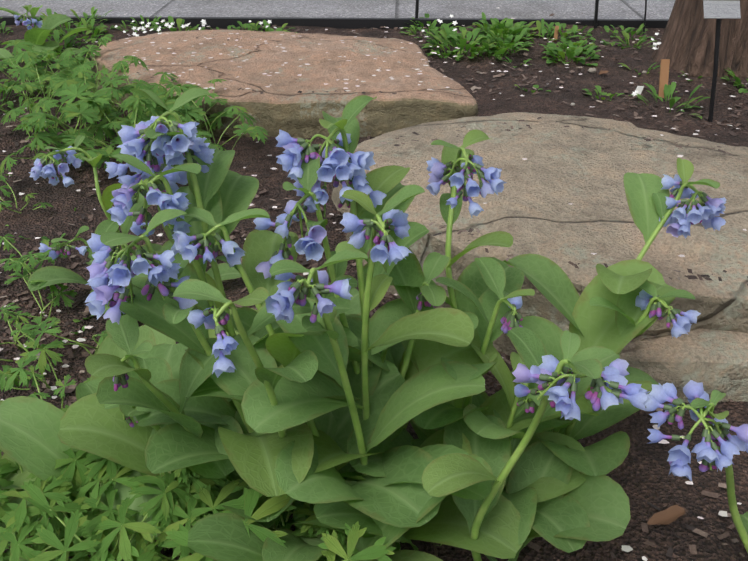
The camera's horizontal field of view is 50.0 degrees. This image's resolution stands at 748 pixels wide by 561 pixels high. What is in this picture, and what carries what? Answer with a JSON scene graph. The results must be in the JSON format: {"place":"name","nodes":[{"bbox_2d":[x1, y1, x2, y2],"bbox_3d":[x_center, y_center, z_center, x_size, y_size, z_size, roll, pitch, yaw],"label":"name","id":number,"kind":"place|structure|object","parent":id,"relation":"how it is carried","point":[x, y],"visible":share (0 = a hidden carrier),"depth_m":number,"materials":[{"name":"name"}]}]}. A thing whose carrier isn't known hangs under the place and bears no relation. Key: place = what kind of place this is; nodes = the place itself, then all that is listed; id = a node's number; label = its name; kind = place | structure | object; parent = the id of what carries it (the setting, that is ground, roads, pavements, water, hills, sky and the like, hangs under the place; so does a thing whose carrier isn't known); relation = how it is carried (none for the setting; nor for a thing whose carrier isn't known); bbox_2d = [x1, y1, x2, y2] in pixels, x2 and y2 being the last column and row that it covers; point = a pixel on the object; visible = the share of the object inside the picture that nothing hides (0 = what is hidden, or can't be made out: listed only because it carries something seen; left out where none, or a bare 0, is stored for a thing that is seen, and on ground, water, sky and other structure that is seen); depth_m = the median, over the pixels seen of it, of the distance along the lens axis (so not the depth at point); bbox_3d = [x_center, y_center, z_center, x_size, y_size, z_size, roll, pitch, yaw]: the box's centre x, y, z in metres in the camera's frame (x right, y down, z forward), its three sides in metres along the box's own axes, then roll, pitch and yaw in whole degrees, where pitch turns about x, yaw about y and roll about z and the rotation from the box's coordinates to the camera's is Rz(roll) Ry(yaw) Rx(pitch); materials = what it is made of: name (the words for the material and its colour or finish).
{"place":"outdoors","nodes":[
{"label":"outdoors","id":0,"kind":"place"},
{"bbox_2d":[0,0,674,18],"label":"pavement","id":1,"kind":"structure","parent":0,"point":[576,9],"depth_m":3.08,"materials":[{"name":"grey concrete"}]},
{"bbox_2d":[0,23,747,560],"bbox_3d":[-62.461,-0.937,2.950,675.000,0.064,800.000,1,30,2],"label":"ground","id":2,"kind":"structure","parent":0,"point":[642,475],"depth_m":1.58,"materials":[{"name":"soil"}]},
{"bbox_2d":[0,5,90,76],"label":"bluebell plant","id":3,"kind":"object","parent":2,"relation":"on","point":[46,25],"visible":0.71,"depth_m":2.42,"materials":[{"name":"green plant"}]},
{"bbox_2d":[0,174,124,407],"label":"weed foliage","id":4,"kind":"object","parent":2,"relation":"on","point":[9,374],"visible":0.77,"depth_m":1.14,"materials":[{"name":"green plant"}]},
{"bbox_2d":[0,34,267,173],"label":"leafy plant","id":5,"kind":"object","parent":2,"relation":"on","point":[94,106],"visible":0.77,"depth_m":1.79,"materials":[{"name":"green plant"}]},
{"bbox_2d":[28,135,240,313],"bbox_3d":[-0.378,-0.073,1.235,0.257,0.286,0.242,15,33,24],"label":"bluebell plant","id":6,"kind":"object","parent":2,"relation":"on","point":[45,169],"visible":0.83,"depth_m":1.21,"materials":[{"name":"green plant"}]},
{"bbox_2d":[0,378,395,560],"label":"geranium foliage","id":7,"kind":"object","parent":2,"relation":"on","point":[80,530],"visible":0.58,"depth_m":0.76,"materials":[{"name":"green plant"}]},
{"bbox_2d":[90,30,477,137],"bbox_3d":[-0.283,-0.538,2.213,1.103,0.172,0.732,1,30,2],"label":"rock","id":8,"kind":"object","parent":2,"relation":"on","point":[277,105],"visible":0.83,"depth_m":2.05,"materials":[{"name":"stone"}]},
{"bbox_2d":[113,35,747,285],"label":"stone debris","id":9,"kind":"object","parent":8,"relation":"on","point":[706,277],"visible":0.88,"depth_m":1.34,"materials":[{"name":"grey stone"}]},
{"bbox_2d":[0,16,668,28],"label":"edging","id":10,"kind":"object","parent":2,"relation":"on","point":[339,23],"visible":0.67,"depth_m":2.89,"materials":[{"name":"black"}]},
{"bbox_2d":[0,49,740,556],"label":"twigs","id":11,"kind":"object","parent":2,"relation":"on","point":[434,543],"visible":0.23,"depth_m":1.58,"materials":[{"name":"brown wood"}]},
{"bbox_2d":[0,7,746,560],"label":"fallen petals","id":12,"kind":"object","parent":2,"relation":"on","point":[628,549],"visible":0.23,"depth_m":1.84,"materials":[{"name":"white plant"}]},
{"bbox_2d":[0,87,747,560],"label":"bluebell plant","id":13,"kind":"object","parent":2,"relation":"on","point":[314,387],"visible":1,"depth_m":0.73,"materials":[{"name":"green plant"}]},
{"bbox_2d":[0,7,747,553],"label":"plants","id":14,"kind":"object","parent":2,"relation":"on","point":[498,31],"visible":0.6,"depth_m":2.63,"materials":[{"name":"green plant"}]},
{"bbox_2d":[0,13,747,560],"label":"mulch chips","id":15,"kind":"object","parent":2,"relation":"on","point":[508,363],"visible":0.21,"depth_m":1.46,"materials":[{"name":"brown wood"}]},
{"bbox_2d":[0,27,747,359],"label":"pebbles","id":16,"kind":"object","parent":2,"relation":"on","point":[592,70],"visible":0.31,"depth_m":2.35,"materials":[{"name":"stone"}]},
{"bbox_2d":[115,14,660,95],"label":"white flowers","id":17,"kind":"object","parent":2,"relation":"on","point":[269,22],"visible":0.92,"depth_m":2.58,"materials":[{"name":"white plant"}]},
{"bbox_2d":[415,0,418,17],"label":"fence post","id":18,"kind":"object","parent":2,"relation":"on","point":[416,8],"depth_m":2.89,"materials":[{"name":"black metal"}]},
{"bbox_2d":[331,112,747,339],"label":"rock","id":19,"kind":"object","parent":2,"relation":"on","point":[531,210],"visible":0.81,"depth_m":1.22,"materials":[{"name":"stone"}]},
{"bbox_2d":[344,226,747,402],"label":"rock base","id":20,"kind":"object","parent":2,"relation":"on","point":[711,360],"visible":0.04,"depth_m":1.03,"materials":[{"name":"grey stone"}]},
{"bbox_2d":[553,26,558,41],"bbox_3d":[0.600,-0.788,2.664,0.012,0.110,0.026,15,33,24],"label":"wood stake","id":21,"kind":"object","parent":2,"relation":"on","point":[556,32],"visible":0.36,"depth_m":2.65,"materials":[{"name":"brown wood"}]},
{"bbox_2d":[594,0,598,28],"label":"fence post","id":22,"kind":"object","parent":2,"relation":"on","point":[596,13],"visible":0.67,"depth_m":2.82,"materials":[{"name":"black metal"}]},
{"bbox_2d":[636,86,643,93],"bbox_3d":[0.710,-0.493,2.186,0.045,0.073,0.010,-13,32,-21],"label":"white label","id":23,"kind":"object","parent":2,"relation":"on","point":[639,88],"visible":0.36,"depth_m":2.17,"materials":[{"name":"white plastic"}]},
{"bbox_2d":[599,71,685,524],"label":"dry leaves","id":24,"kind":"object","parent":2,"relation":"on","point":[670,514],"visible":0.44,"depth_m":0.86,"materials":[{"name":"brown plant"}]},
{"bbox_2d":[643,0,646,33],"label":"fence post","id":25,"kind":"object","parent":2,"relation":"on","point":[645,15],"visible":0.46,"depth_m":2.73,"materials":[{"name":"black metal"}]},
{"bbox_2d":[658,59,669,97],"bbox_3d":[0.780,-0.520,2.163,0.023,0.147,0.040,-7,31,-12],"label":"wood stake","id":26,"kind":"object","parent":2,"relation":"on","point":[664,72],"visible":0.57,"depth_m":2.15,"materials":[{"name":"brown wood"}]},
{"bbox_2d":[651,0,747,77],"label":"tree trunk","id":27,"kind":"object","parent":2,"relation":"on","point":[687,44],"visible":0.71,"depth_m":2.31,"materials":[{"name":"brown plant"}]},
{"bbox_2d":[703,0,740,121],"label":"plant label","id":28,"kind":"object","parent":2,"relation":"on","point":[718,11],"visible":0.88,"depth_m":1.90,"materials":[{"name":"black"}]}
]}

